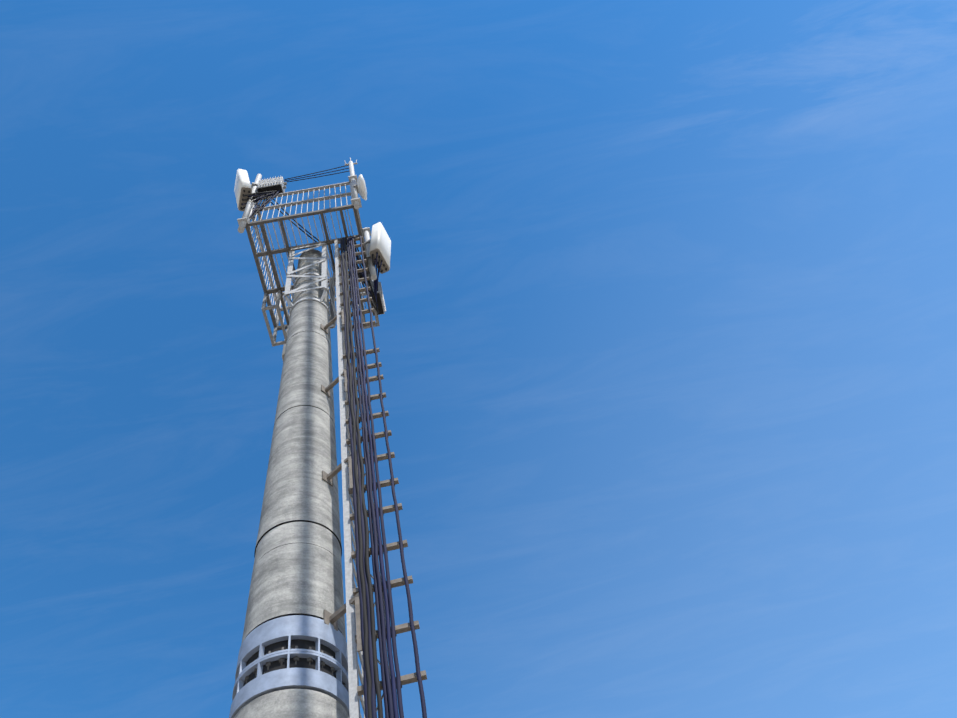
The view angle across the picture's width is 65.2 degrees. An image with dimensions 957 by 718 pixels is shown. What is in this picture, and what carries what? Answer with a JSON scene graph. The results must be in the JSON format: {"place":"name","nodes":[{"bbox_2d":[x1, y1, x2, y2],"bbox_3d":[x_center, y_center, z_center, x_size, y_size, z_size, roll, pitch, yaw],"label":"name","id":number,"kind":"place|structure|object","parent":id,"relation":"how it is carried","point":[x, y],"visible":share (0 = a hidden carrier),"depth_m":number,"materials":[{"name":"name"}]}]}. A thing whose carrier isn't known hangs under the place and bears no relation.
{"place":"outdoors","nodes":[
{"label":"outdoors","id":0,"kind":"place"},
{"bbox_2d":[282,329,286,360],"bbox_3d":[-3.541,-0.395,14.696,0.510,1.908,0.325,-11,-62,-6],"label":"antenna","id":1,"kind":"object","parent":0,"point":[283,352],"visible":0.15,"depth_m":13.93,"materials":[{"name":"metal"}]},
{"bbox_2d":[241,165,381,313],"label":"cables","id":2,"kind":"object","parent":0,"point":[270,194],"visible":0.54,"depth_m":14.21,"materials":[{"name":"black plastic"}]},
{"bbox_2d":[0,0,956,717],"label":"sky","id":3,"kind":"structure","parent":0,"point":[665,337],"materials":[{"name":"blue"}]},
{"bbox_3d":[-0.392,4.927,0.687,2.200,0.300,2.200,-11,-62,-6],"label":"plinth","id":4,"kind":"object","parent":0,"visible":0},
{"bbox_2d":[234,249,348,717],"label":"concrete pole","id":5,"kind":"object","parent":4,"relation":"on","point":[297,568],"visible":0.77,"depth_m":6.88,"materials":[{"name":"grey concrete"}]},
{"bbox_2d":[229,615,349,717],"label":"metal collar","id":6,"kind":"object","parent":5,"relation":"attached to","point":[261,637],"visible":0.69,"depth_m":5.40,"materials":[{"name":"paint"}]},
{"bbox_2d":[244,646,345,686],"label":"bolts","id":7,"kind":"object","parent":6,"relation":"attached to","point":[296,659],"visible":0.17,"depth_m":5.35,"materials":[{"name":"metal"}]},
{"bbox_2d":[283,243,336,328],"bbox_3d":[-2.861,-1.209,12.809,0.722,2.557,0.722,-11,-62,-6],"label":"lattice support frame","id":8,"kind":"object","parent":5,"relation":"attached to","point":[325,274],"visible":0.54,"depth_m":12.56,"materials":[{"name":"metal"}]},
{"bbox_2d":[245,204,370,330],"bbox_3d":[-3.081,-1.687,14.022,2.000,0.100,2.137,-11,-62,-6],"label":"platform frame","id":9,"kind":"object","parent":8,"relation":"attached to","point":[287,249],"visible":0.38,"depth_m":13.71,"materials":[{"name":"grey metal"}]},
{"bbox_2d":[248,182,372,329],"bbox_3d":[-3.239,-2.081,14.799,2.010,1.870,2.144,-11,-62,-6],"label":"platform railing","id":10,"kind":"object","parent":9,"relation":"attached to","point":[302,202],"visible":0.27,"depth_m":14.59,"materials":[{"name":"grey metal"}]},
{"bbox_2d":[237,158,376,279],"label":"antenna mounting poles","id":11,"kind":"object","parent":10,"relation":"attached to","point":[355,202],"visible":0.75,"depth_m":14.19,"materials":[{"name":"metal"}]},
{"bbox_2d":[234,169,251,211],"bbox_3d":[-4.815,-3.456,15.279,0.415,1.413,0.500,10,-66,-16],"label":"antenna","id":12,"kind":"object","parent":11,"relation":"attached to","point":[242,181],"visible":0.9,"depth_m":14.89,"materials":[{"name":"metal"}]},
{"bbox_2d":[257,176,284,195],"bbox_3d":[-4.263,-3.529,15.372,0.500,0.690,0.278,-11,-62,-6],"label":"remote radio unit","id":13,"kind":"object","parent":11,"relation":"attached to","point":[271,184],"visible":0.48,"depth_m":15.15,"materials":[{"name":"grey metal"}]},
{"bbox_2d":[357,174,366,199],"bbox_3d":[-2.274,-3.331,14.550,0.180,0.500,0.500,-11,-62,-6],"label":"dish","id":14,"kind":"object","parent":11,"relation":"attached to","point":[361,187],"visible":0.92,"depth_m":14.38,"materials":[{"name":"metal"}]},
{"bbox_2d":[364,240,370,264],"bbox_3d":[-2.087,-2.084,14.536,0.230,0.970,0.170,-26,-61,2],"label":"antenna mount","id":15,"kind":"object","parent":11,"relation":"attached to","point":[366,242],"visible":0.21,"depth_m":14.87,"materials":[{"name":"grey metal"}]},
{"bbox_2d":[367,281,385,315],"bbox_3d":[-1.902,-1.133,13.990,0.258,0.670,0.450,-11,-62,-6],"label":"remote radio unit","id":16,"kind":"object","parent":11,"relation":"attached to","point":[381,302],"visible":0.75,"depth_m":13.80,"materials":[{"name":"grey metal"}]},
{"bbox_2d":[369,222,390,273],"bbox_3d":[-1.898,-2.176,14.528,0.358,1.512,0.500,-26,-61,2],"label":"antenna","id":17,"kind":"object","parent":11,"relation":"attached to","point":[380,242],"visible":0.94,"depth_m":14.22,"materials":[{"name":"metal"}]},
{"bbox_2d":[372,251,386,272],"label":"cable connectors","id":18,"kind":"object","parent":17,"relation":"attached to","point":[381,261],"visible":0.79,"depth_m":13.84,"materials":[{"name":"black metal"}]},
{"bbox_2d":[249,209,368,326],"bbox_3d":[-3.086,-1.701,14.048,1.904,0.034,2.037,-11,-62,-6],"label":"platform grating","id":19,"kind":"object","parent":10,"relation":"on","point":[296,245],"visible":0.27,"depth_m":13.76,"materials":[{"name":"metal"}]},
{"bbox_2d":[261,274,379,346],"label":"equipment frames","id":20,"kind":"structure","parent":10,"relation":"attached to","point":[274,335],"depth_m":13.67,"materials":[{"name":"metal"}]},
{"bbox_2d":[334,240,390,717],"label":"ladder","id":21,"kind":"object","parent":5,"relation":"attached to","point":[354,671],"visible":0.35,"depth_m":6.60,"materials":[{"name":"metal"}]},
{"bbox_2d":[320,237,426,695],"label":"brackets","id":22,"kind":"object","parent":5,"relation":"attached to","point":[333,618],"visible":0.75,"depth_m":7.02,"materials":[{"name":"metal"}]},
{"bbox_2d":[343,247,403,689],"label":"cable ties","id":23,"kind":"object","parent":22,"relation":"attached to","point":[368,441],"visible":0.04,"depth_m":7.75,"materials":[{"name":"black plastic"}]},
{"bbox_2d":[340,236,426,717],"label":"cables","id":24,"kind":"object","parent":22,"relation":"attached to","point":[372,689],"visible":1,"depth_m":6.33,"materials":[{"name":"black plastic"}]}
]}

